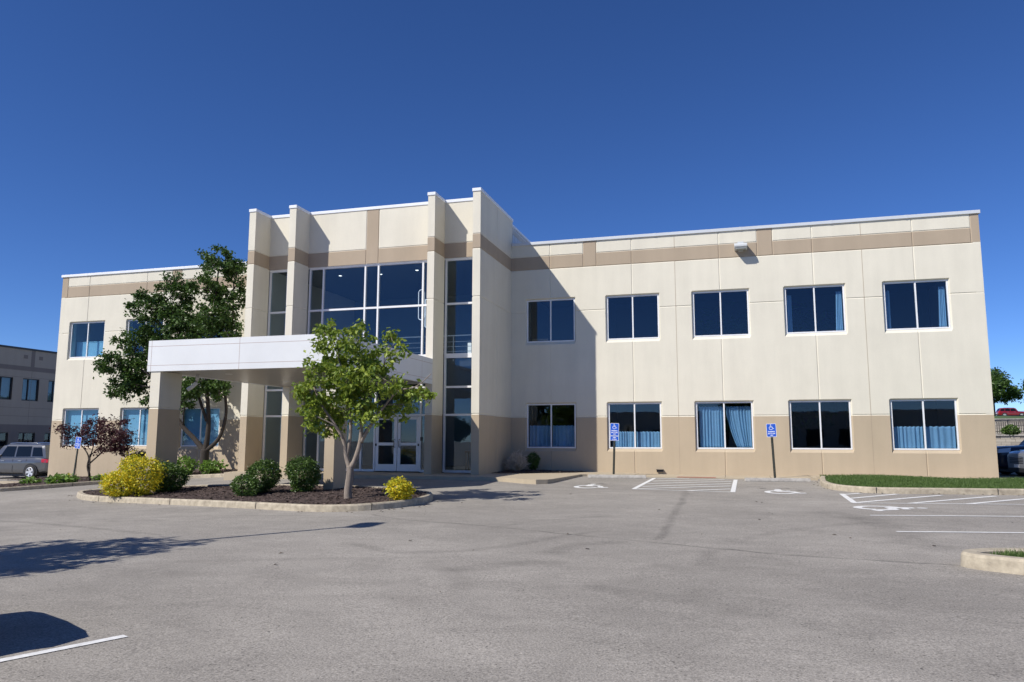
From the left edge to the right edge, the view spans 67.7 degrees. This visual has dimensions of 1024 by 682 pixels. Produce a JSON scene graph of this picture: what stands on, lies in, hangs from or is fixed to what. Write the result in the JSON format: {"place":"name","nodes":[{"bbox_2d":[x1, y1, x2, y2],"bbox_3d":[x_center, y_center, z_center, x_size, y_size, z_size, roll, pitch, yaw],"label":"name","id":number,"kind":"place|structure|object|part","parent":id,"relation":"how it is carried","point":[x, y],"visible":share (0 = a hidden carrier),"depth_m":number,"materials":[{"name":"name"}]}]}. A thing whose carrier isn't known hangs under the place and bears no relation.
{"place":"outdoors","nodes":[
{"label":"outdoors","id":0,"kind":"place"},
{"bbox_2d":[0,481,18,483],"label":"walk","id":1,"kind":"structure","parent":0,"point":[4,482],"depth_m":33.39,"materials":[{"name":"concrete"}]},
{"bbox_2d":[0,472,1023,681],"bbox_3d":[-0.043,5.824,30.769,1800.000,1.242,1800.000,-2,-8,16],"label":"ground","id":2,"kind":"structure","parent":0,"point":[701,584],"depth_m":8.16,"materials":[{"name":"grey asphalt"}]},
{"bbox_2d":[0,442,49,477],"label":"parked car","id":3,"kind":"object","parent":2,"relation":"on","point":[24,459],"visible":0.65,"depth_m":38.01,"materials":[{"name":"grey paint"}]},
{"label":"window","id":4,"kind":"part","parent":3,"relation":"part of","materials":[{"name":"black glass"}]},
{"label":"window","id":5,"kind":"part","parent":3,"relation":"part of","materials":[{"name":"black glass"}]},
{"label":"window","id":6,"kind":"part","parent":3,"relation":"part of","materials":[{"name":"black glass"}]},
{"bbox_2d":[0,345,56,448],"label":"neighbouring block","id":7,"kind":"structure","parent":2,"relation":"on","point":[27,380],"depth_m":63.86,"materials":[{"name":"grey paint"}]},
{"bbox_2d":[0,432,7,448],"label":"window","id":8,"kind":"structure","parent":7,"relation":"in","point":[3,438],"depth_m":61.93,"materials":[{"name":"black glass"}]},
{"bbox_2d":[0,376,12,399],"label":"window","id":9,"kind":"structure","parent":7,"relation":"in","point":[5,382],"depth_m":62.30,"materials":[{"name":"blue glass"}]},
{"bbox_2d":[18,432,34,442],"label":"window","id":10,"kind":"structure","parent":7,"relation":"in","point":[21,436],"depth_m":63.91,"materials":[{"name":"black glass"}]},
{"bbox_2d":[21,378,38,400],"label":"window","id":11,"kind":"structure","parent":7,"relation":"in","point":[28,384],"depth_m":64.42,"materials":[{"name":"blue glass"}]},
{"bbox_2d":[44,433,50,442],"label":"window","id":12,"kind":"structure","parent":7,"relation":"in","point":[47,436],"depth_m":65.84,"materials":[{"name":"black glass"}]},
{"bbox_2d":[47,381,54,401],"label":"window","id":13,"kind":"structure","parent":7,"relation":"in","point":[51,385],"depth_m":66.36,"materials":[{"name":"blue glass"}]},
{"bbox_2d":[0,474,223,491],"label":"planting bed kerb","id":14,"kind":"structure","parent":2,"relation":"on","point":[31,487],"depth_m":28.70,"materials":[{"name":"concrete"}]},
{"bbox_2d":[0,469,237,487],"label":"planting bed mulch","id":15,"kind":"object","parent":2,"relation":"on","point":[85,478],"visible":0.24,"depth_m":31.85,"materials":[{"name":"brown soil"}]},
{"bbox_2d":[19,476,42,483],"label":"hosta","id":16,"kind":"object","parent":15,"relation":"on","point":[28,480],"visible":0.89,"depth_m":30.67,"materials":[{"name":"green plant"}]},
{"bbox_2d":[44,472,81,483],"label":"hosta","id":17,"kind":"object","parent":15,"relation":"on","point":[60,478],"visible":0.81,"depth_m":29.28,"materials":[{"name":"green plant"}]},
{"bbox_2d":[73,437,81,474],"bbox_3d":[-17.281,4.910,30.301,0.408,2.217,0.052,-3,-8,22],"label":"parking sign","id":18,"kind":"object","parent":15,"relation":"on","point":[77,442],"visible":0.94,"depth_m":30.35,"materials":[{"name":"blue metal"}]},
{"bbox_2d":[49,413,142,480],"bbox_3d":[-17.295,4.380,31.704,4.687,2.782,2.232,-2,-8,16],"label":"maroon maple","id":19,"kind":"object","parent":15,"relation":"on","point":[121,437],"visible":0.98,"depth_m":31.50,"materials":[{"name":"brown plant"}]},
{"bbox_2d":[89,473,103,480],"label":"hosta","id":20,"kind":"object","parent":15,"relation":"on","point":[99,477],"visible":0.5,"depth_m":30.98,"materials":[{"name":"green plant"}]},
{"bbox_2d":[121,448,145,477],"bbox_3d":[-15.486,5.133,31.840,1.739,1.325,1.487,-2,-8,16],"label":"evergreen shrub","id":21,"kind":"object","parent":15,"relation":"on","point":[141,455],"visible":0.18,"depth_m":31.55,"materials":[{"name":"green plant"}]},
{"bbox_2d":[91,244,247,470],"bbox_3d":[-14.838,0.633,33.430,7.700,9.952,3.180,-3,-8,21],"label":"leafy tree","id":22,"kind":"object","parent":15,"relation":"on","point":[178,321],"visible":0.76,"depth_m":33.33,"materials":[{"name":"green plant"}]},
{"bbox_2d":[177,455,199,474],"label":"broadleaf plant","id":23,"kind":"object","parent":15,"relation":"on","point":[189,465],"visible":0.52,"depth_m":32.26,"materials":[{"name":"green plant"}]},
{"bbox_2d":[197,459,228,473],"bbox_3d":[-12.601,5.309,32.042,1.294,0.710,1.185,-2,-8,16],"label":"broadleaf plant","id":24,"kind":"object","parent":15,"relation":"on","point":[212,467],"visible":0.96,"depth_m":31.89,"materials":[{"name":"green plant"}]},
{"bbox_2d":[77,484,432,511],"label":"island kerb","id":25,"kind":"structure","parent":2,"relation":"on","point":[426,498],"depth_m":18.16,"materials":[{"name":"concrete"}]},
{"bbox_2d":[83,485,426,503],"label":"island mulch","id":26,"kind":"object","parent":25,"relation":"in","point":[316,495],"visible":0.62,"depth_m":19.67,"materials":[{"name":"brown soil"}]},
{"bbox_2d":[98,450,168,496],"bbox_3d":[-10.596,3.731,21.374,1.846,1.393,1.258,2,-8,-11],"label":"golden shrub","id":27,"kind":"object","parent":26,"relation":"on","point":[135,485],"visible":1,"depth_m":21.20,"materials":[{"name":"yellow plant"}]},
{"bbox_2d":[144,460,192,492],"bbox_3d":[-10.079,3.979,22.354,1.369,1.012,1.169,-2,-8,16],"label":"green shrub","id":28,"kind":"object","parent":26,"relation":"on","point":[176,470],"visible":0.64,"depth_m":22.12,"materials":[{"name":"green plant"}]},
{"bbox_2d":[229,458,283,496],"bbox_3d":[-6.704,3.609,20.125,1.142,1.055,1.575,-2,-8,16],"label":"green shrub","id":29,"kind":"object","parent":26,"relation":"on","point":[253,485],"visible":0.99,"depth_m":20.07,"materials":[{"name":"green plant"}]},
{"bbox_2d":[283,455,323,491],"bbox_3d":[-5.602,3.558,20.358,1.084,1.040,0.942,-2,-8,16],"label":"green shrub","id":30,"kind":"object","parent":26,"relation":"on","point":[304,482],"visible":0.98,"depth_m":20.16,"materials":[{"name":"green plant"}]},
{"bbox_2d":[289,318,436,498],"bbox_3d":[-3.630,1.575,18.872,4.008,4.684,2.664,0,-7,5],"label":"ornamental tree","id":31,"kind":"object","parent":26,"relation":"on","point":[348,381],"visible":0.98,"depth_m":18.52,"materials":[{"name":"green plant"}]},
{"bbox_2d":[382,476,416,500],"bbox_3d":[-2.631,3.462,17.824,0.716,0.648,0.758,-6,-9,38],"label":"golden shrub","id":32,"kind":"object","parent":26,"relation":"on","point":[405,489],"visible":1,"depth_m":17.68,"materials":[{"name":"yellow plant"}]},
{"bbox_2d":[0,478,1023,661],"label":"painted lines","id":33,"kind":"object","parent":2,"relation":"on","point":[733,487],"visible":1,"depth_m":17.00,"materials":[{"name":"white paint"}]},
{"bbox_2d":[47,187,998,491],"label":"office building","id":34,"kind":"structure","parent":2,"relation":"on","point":[513,335],"depth_m":29.73,"materials":[{"name":"beige paint"}]},
{"bbox_2d":[62,409,98,445],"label":"window","id":35,"kind":"structure","parent":34,"relation":"in","point":[82,413],"depth_m":37.15,"materials":[{"name":"white metal"}]},
{"bbox_2d":[66,410,98,444],"bbox_3d":[-20.832,4.199,37.193,2.035,1.747,0.048,-2,-8,16],"label":"roller blind","id":36,"kind":"object","parent":34,"relation":"attached to","point":[74,416],"visible":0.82,"depth_m":37.31,"materials":[{"name":"blue fabric"}]},
{"bbox_2d":[69,321,104,357],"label":"window","id":37,"kind":"structure","parent":34,"relation":"in","point":[88,323],"depth_m":37.66,"materials":[{"name":"white metal"}]},
{"bbox_2d":[76,341,102,356],"bbox_3d":[-20.768,0.436,37.877,2.035,0.820,0.048,-2,-8,16],"label":"roller blind","id":38,"kind":"object","parent":34,"relation":"attached to","point":[95,348],"visible":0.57,"depth_m":37.92,"materials":[{"name":"blue fabric"}]},
{"bbox_2d":[121,408,147,445],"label":"window","id":39,"kind":"structure","parent":34,"relation":"in","point":[140,409],"depth_m":36.12,"materials":[{"name":"white metal"}]},
{"bbox_2d":[124,409,148,444],"bbox_3d":[-17.539,4.082,36.241,2.035,1.747,0.048,-2,-8,16],"label":"roller blind","id":40,"kind":"object","parent":34,"relation":"attached to","point":[131,414],"visible":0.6,"depth_m":36.31,"materials":[{"name":"blue fabric"}]},
{"bbox_2d":[126,320,163,354],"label":"window","id":41,"kind":"structure","parent":34,"relation":"in","point":[129,321],"depth_m":36.96,"materials":[{"name":"white metal"}]},
{"bbox_2d":[180,407,219,446],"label":"window","id":42,"kind":"structure","parent":34,"relation":"in","point":[181,444],"depth_m":35.15,"materials":[{"name":"white metal"}]},
{"bbox_2d":[184,409,219,444],"bbox_3d":[-14.265,3.966,35.295,2.035,1.747,0.048,-2,-8,16],"label":"roller blind","id":43,"kind":"object","parent":34,"relation":"attached to","point":[192,420],"visible":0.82,"depth_m":35.36,"materials":[{"name":"blue fabric"}]},
{"bbox_2d":[375,417,397,470],"bbox_3d":[-4.843,3.943,29.325,0.903,2.070,0.143,-2,-8,16],"label":"door","id":44,"kind":"structure","parent":34,"relation":"in","point":[378,467],"depth_m":29.30,"materials":[{"name":"white metal"}]},
{"bbox_2d":[397,416,419,471],"bbox_3d":[-3.953,3.911,29.067,0.903,2.070,0.143,-2,-8,16],"label":"door","id":45,"kind":"structure","parent":34,"relation":"in","point":[400,467],"depth_m":29.06,"materials":[{"name":"white metal"}]},
{"bbox_2d":[418,289,426,319],"bbox_3d":[-3.464,-1.393,31.099,0.732,3.204,0.096,0,-7,2],"label":"pendant light","id":46,"kind":"object","parent":34,"relation":"hanging from","point":[425,301],"visible":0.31,"depth_m":31.12,"materials":[{"name":"white"}]},
{"bbox_2d":[465,451,470,469],"bbox_3d":[-1.496,4.665,29.667,0.600,0.800,0.400,-2,-8,16],"label":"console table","id":47,"kind":"object","parent":34,"relation":"in","point":[468,452],"visible":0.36,"depth_m":29.59,"materials":[{"name":"brown wood"}]},
{"bbox_2d":[530,425,550,446],"bbox_3d":[1.166,3.869,30.985,0.915,0.894,0.077,-2,-8,17],"label":"curtain","id":48,"kind":"object","parent":34,"relation":"hanging from","point":[540,436],"visible":1,"depth_m":30.98,"materials":[{"name":"blue fabric"}]},
{"bbox_2d":[527,298,574,342],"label":"window","id":49,"kind":"structure","parent":34,"relation":"in","point":[573,299],"depth_m":31.31,"materials":[{"name":"white metal"}]},
{"bbox_2d":[527,404,575,447],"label":"window","id":50,"kind":"structure","parent":34,"relation":"in","point":[527,404],"depth_m":30.74,"materials":[{"name":"white metal"}]},
{"bbox_2d":[553,425,574,446],"bbox_3d":[2.102,3.836,30.717,0.918,0.893,0.075,-2,-8,16],"label":"curtain","id":51,"kind":"object","parent":34,"relation":"hanging from","point":[564,436],"visible":1,"depth_m":30.72,"materials":[{"name":"blue fabric"}]},
{"bbox_2d":[615,431,634,446],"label":"curtain","id":52,"kind":"object","parent":34,"relation":"hanging from","point":[626,439],"visible":0.79,"depth_m":30.01,"materials":[{"name":"blue fabric"}]},
{"bbox_2d":[607,294,659,339],"bbox_3d":[4.804,-0.942,30.361,2.055,1.757,0.080,-2,-8,16],"label":"window","id":53,"kind":"structure","parent":34,"relation":"in","point":[657,295],"depth_m":30.34,"materials":[{"name":"white metal"}]},
{"bbox_2d":[608,403,661,448],"bbox_3d":[4.795,3.302,29.809,2.055,1.769,0.080,-2,-8,16],"label":"window","id":54,"kind":"structure","parent":34,"relation":"in","point":[635,447],"depth_m":29.74,"materials":[{"name":"white metal"}]},
{"bbox_2d":[636,431,660,446],"bbox_3d":[5.321,3.845,29.765,0.938,0.644,0.084,-2,-8,16],"label":"curtain","id":55,"kind":"object","parent":34,"relation":"hanging from","point":[648,439],"visible":1,"depth_m":29.77,"materials":[{"name":"blue fabric"}]},
{"bbox_2d":[699,406,724,447],"bbox_3d":[7.623,3.298,29.163,0.898,1.603,0.081,-2,-8,16],"label":"curtain","id":56,"kind":"object","parent":34,"relation":"hanging from","point":[711,420],"visible":1,"depth_m":29.16,"materials":[{"name":"blue fabric"}]},
{"bbox_2d":[692,290,749,336],"bbox_3d":[8.041,-1.057,29.426,2.071,1.757,0.080,-2,-8,16],"label":"window","id":57,"kind":"structure","parent":34,"relation":"in","point":[719,292],"depth_m":29.39,"materials":[{"name":"white metal"}]},
{"bbox_2d":[696,401,753,448],"bbox_3d":[8.032,3.187,28.873,2.071,1.769,0.080,-2,-8,16],"label":"window","id":58,"kind":"structure","parent":34,"relation":"in","point":[751,401],"depth_m":28.84,"materials":[{"name":"white metal"}]},
{"bbox_2d":[725,406,751,447],"bbox_3d":[8.574,3.265,28.892,0.926,1.604,0.089,-2,-8,16],"label":"curtain","id":59,"kind":"object","parent":34,"relation":"hanging from","point":[739,420],"visible":1,"depth_m":28.87,"materials":[{"name":"blue fabric"}]},
{"bbox_2d":[734,241,746,251],"bbox_3d":[8.733,-3.627,29.175,0.470,0.320,0.479,-2,-8,16],"label":"wall light","id":60,"kind":"object","parent":34,"relation":"attached to","point":[740,246],"visible":1,"depth_m":28.99,"materials":[{"name":"grey metal"}]},
{"bbox_2d":[786,295,792,331],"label":"curtain","id":61,"kind":"object","parent":34,"relation":"hanging from","point":[789,314],"visible":0.85,"depth_m":29.04,"materials":[{"name":"blue fabric"}]},
{"bbox_2d":[784,285,845,333],"bbox_3d":[11.287,-1.172,28.487,2.080,1.757,0.080,-2,-8,16],"label":"window","id":62,"kind":"structure","parent":34,"relation":"in","point":[842,286],"depth_m":28.45,"materials":[{"name":"white metal"}]},
{"bbox_2d":[789,400,852,449],"bbox_3d":[11.279,3.071,27.935,2.080,1.769,0.080,-2,-8,16],"label":"window","id":63,"kind":"structure","parent":34,"relation":"in","point":[848,401],"depth_m":27.86,"materials":[{"name":"white metal"}]},
{"bbox_2d":[836,291,842,330],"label":"curtain","id":64,"kind":"object","parent":34,"relation":"hanging from","point":[839,319],"visible":1,"depth_m":28.39,"materials":[{"name":"blue fabric"}]},
{"bbox_2d":[885,290,890,328],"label":"curtain","id":65,"kind":"object","parent":34,"relation":"hanging from","point":[887,302],"visible":0.7,"depth_m":28.08,"materials":[{"name":"blue fabric"}]},
{"bbox_2d":[893,426,923,447],"bbox_3d":[14.114,3.449,27.237,0.967,0.813,0.086,-2,-8,16],"label":"curtain","id":66,"kind":"object","parent":34,"relation":"hanging from","point":[908,437],"visible":1,"depth_m":27.23,"materials":[{"name":"blue fabric"}]},
{"bbox_2d":[883,280,950,329],"bbox_3d":[14.566,-1.289,27.539,2.110,1.757,0.080,-2,-8,16],"label":"window","id":67,"kind":"structure","parent":34,"relation":"in","point":[947,296],"depth_m":27.49,"materials":[{"name":"white metal"}]},
{"bbox_2d":[890,399,959,449],"bbox_3d":[14.557,2.955,26.987,2.110,1.769,0.080,-2,-8,16],"label":"window","id":68,"kind":"structure","parent":34,"relation":"in","point":[955,406],"depth_m":26.93,"materials":[{"name":"white metal"}]},
{"bbox_2d":[925,426,955,448],"bbox_3d":[15.096,3.413,26.946,0.968,0.813,0.071,-2,-8,16],"label":"curtain","id":69,"kind":"object","parent":34,"relation":"hanging from","point":[941,437],"visible":1,"depth_m":26.94,"materials":[{"name":"blue fabric"}]},
{"bbox_2d":[938,286,946,326],"bbox_3d":[15.447,-1.213,27.464,0.258,1.536,0.069,-3,-8,20],"label":"curtain","id":70,"kind":"object","parent":34,"relation":"hanging from","point":[942,310],"visible":1,"depth_m":27.45,"materials":[{"name":"blue fabric"}]},
{"bbox_2d":[574,485,607,487],"bbox_3d":[2.254,4.351,22.934,0.966,0.028,1.663,1,-7,-8],"label":"painted access symbol","id":71,"kind":"object","parent":2,"relation":"on","point":[598,486],"visible":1,"depth_m":22.70,"materials":[{"name":"white paint"}]},
{"bbox_2d":[588,474,645,478],"bbox_3d":[3.672,4.742,26.746,2.016,0.125,0.182,-1,-8,9],"label":"wheel stop","id":72,"kind":"object","parent":2,"relation":"on","point":[617,476],"visible":0.99,"depth_m":26.67,"materials":[{"name":"grey concrete"}]},
{"bbox_2d":[695,296,848,439],"bbox_3d":[11.645,1.916,35.340,10.246,10.446,10.034,-1,-7,7],"label":"broadleaf tree","id":73,"kind":"object","parent":2,"relation":"on","point":[800,412],"visible":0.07,"depth_m":32.55,"materials":[{"name":"green plant"}]},
{"bbox_2d":[744,478,810,481],"bbox_3d":[8.703,4.551,25.058,2.089,0.127,0.183,-1,-7,5],"label":"wheel stop","id":74,"kind":"object","parent":2,"relation":"on","point":[778,479],"visible":1,"depth_m":24.98,"materials":[{"name":"grey concrete"}]},
{"bbox_2d":[764,489,798,493],"bbox_3d":[7.186,4.071,20.681,0.966,0.016,1.663,1,-7,-8],"label":"painted access symbol","id":75,"kind":"object","parent":2,"relation":"on","point":[778,490],"visible":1,"depth_m":20.64,"materials":[{"name":"white paint"}]},
{"bbox_2d":[854,506,925,510],"bbox_3d":[7.845,3.504,16.054,1.436,0.011,1.017,3,-8,-23],"label":"painted access symbol","id":76,"kind":"object","parent":2,"relation":"on","point":[887,507],"visible":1,"depth_m":15.89,"materials":[{"name":"white paint"}]},
{"bbox_2d":[820,476,1023,494],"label":"lawn kerb","id":77,"kind":"structure","parent":2,"relation":"on","point":[824,483],"depth_m":19.87,"materials":[{"name":"concrete"}]},
{"bbox_2d":[961,548,1023,574],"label":"corner island kerb","id":78,"kind":"structure","parent":2,"relation":"on","point":[984,559],"depth_m":8.78,"materials":[{"name":"concrete"}]},
{"bbox_2d":[996,435,1023,445],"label":"retaining wall","id":79,"kind":"structure","parent":2,"relation":"on","point":[1007,440],"depth_m":67.03,"materials":[{"name":"beige stone"}]},
{"bbox_2d":[997,440,1023,475],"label":"parked car","id":80,"kind":"object","parent":2,"relation":"on","point":[1003,452],"visible":0.4,"depth_m":29.25,"materials":[{"name":"blue paint"}]},
{"bbox_2d":[1007,450,1023,474],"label":"parked car","id":81,"kind":"object","parent":2,"relation":"on","point":[1015,459],"visible":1,"depth_m":27.11,"materials":[{"name":"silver metal"}]},
{"bbox_2d":[0,0,1023,415],"label":"sky","id":82,"kind":"structure","parent":0,"point":[135,134],"materials":[{"name":"blue"}]},
{"bbox_2d":[223,471,1021,483],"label":"sidewalk","id":83,"kind":"structure","parent":0,"point":[535,478],"depth_m":26.77,"materials":[{"name":"concrete"}]},
{"bbox_2d":[492,469,585,472],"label":"corner bed mulch","id":84,"kind":"object","parent":83,"relation":"on","point":[534,471],"visible":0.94,"depth_m":29.15,"materials":[{"name":"brown soil"}]},
{"bbox_2d":[504,449,530,470],"bbox_3d":[0.196,4.596,29.675,1.112,0.961,1.021,-2,-8,16],"label":"dry bush","id":85,"kind":"object","parent":84,"relation":"on","point":[516,462],"visible":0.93,"depth_m":29.53,"materials":[{"name":"grey plant"}]},
{"bbox_2d":[526,451,540,469],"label":"green shrub","id":86,"kind":"object","parent":84,"relation":"on","point":[534,462],"visible":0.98,"depth_m":29.86,"materials":[{"name":"green plant"}]},
{"bbox_2d":[610,423,618,473],"bbox_3d":[3.777,4.161,28.046,0.347,2.285,0.042,-2,-8,16],"label":"parking sign","id":87,"kind":"object","parent":83,"relation":"on","point":[614,432],"visible":0.98,"depth_m":28.11,"materials":[{"name":"blue metal"}]},
{"bbox_2d":[766,424,776,477],"bbox_3d":[9.040,4.024,26.518,0.339,2.305,0.042,-2,-8,16],"label":"parking sign","id":88,"kind":"object","parent":83,"relation":"on","point":[771,430],"visible":0.99,"depth_m":26.59,"materials":[{"name":"blue metal"}]},
{"bbox_2d":[994,415,1023,419],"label":"grass bank","id":89,"kind":"structure","parent":0,"point":[1007,416],"depth_m":112.37,"materials":[{"name":"plant"}]},
{"bbox_2d":[990,367,1023,415],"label":"broadleaf tree","id":90,"kind":"object","parent":89,"relation":"on","point":[1003,392],"visible":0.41,"depth_m":126.19,"materials":[{"name":"green plant"}]},
{"bbox_2d":[994,418,1023,434],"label":"retaining wall","id":91,"kind":"structure","parent":89,"relation":"on","point":[998,424],"depth_m":72.46,"materials":[{"name":"grey concrete"}]},
{"bbox_2d":[995,420,1023,432],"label":"metal fence","id":92,"kind":"object","parent":89,"relation":"on","point":[1007,421],"visible":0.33,"depth_m":67.74,"materials":[{"name":"black metal"}]},
{"bbox_2d":[996,408,1023,415],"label":"parked car","id":93,"kind":"object","parent":89,"relation":"on","point":[1007,411],"visible":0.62,"depth_m":137.38,"materials":[{"name":"red paint"}]},
{"bbox_2d":[1000,424,1020,434],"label":"bank shrub","id":94,"kind":"object","parent":89,"relation":"on","point":[1010,429],"visible":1,"depth_m":66.98,"materials":[{"name":"green plant"}]},
{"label":"corner island soil","id":95,"kind":"structure","parent":0,"visible":0},
{"bbox_2d":[990,548,1023,556],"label":"island grass","id":96,"kind":"structure","parent":95,"relation":"on","point":[1015,553],"depth_m":8.97,"materials":[{"name":"green plant"}]},
{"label":"lawn soil","id":97,"kind":"structure","parent":0,"visible":0},
{"bbox_2d":[820,474,1023,488],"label":"lawn grass","id":98,"kind":"structure","parent":97,"relation":"on","point":[876,480],"depth_m":22.55,"materials":[{"name":"green plant"}]}
]}

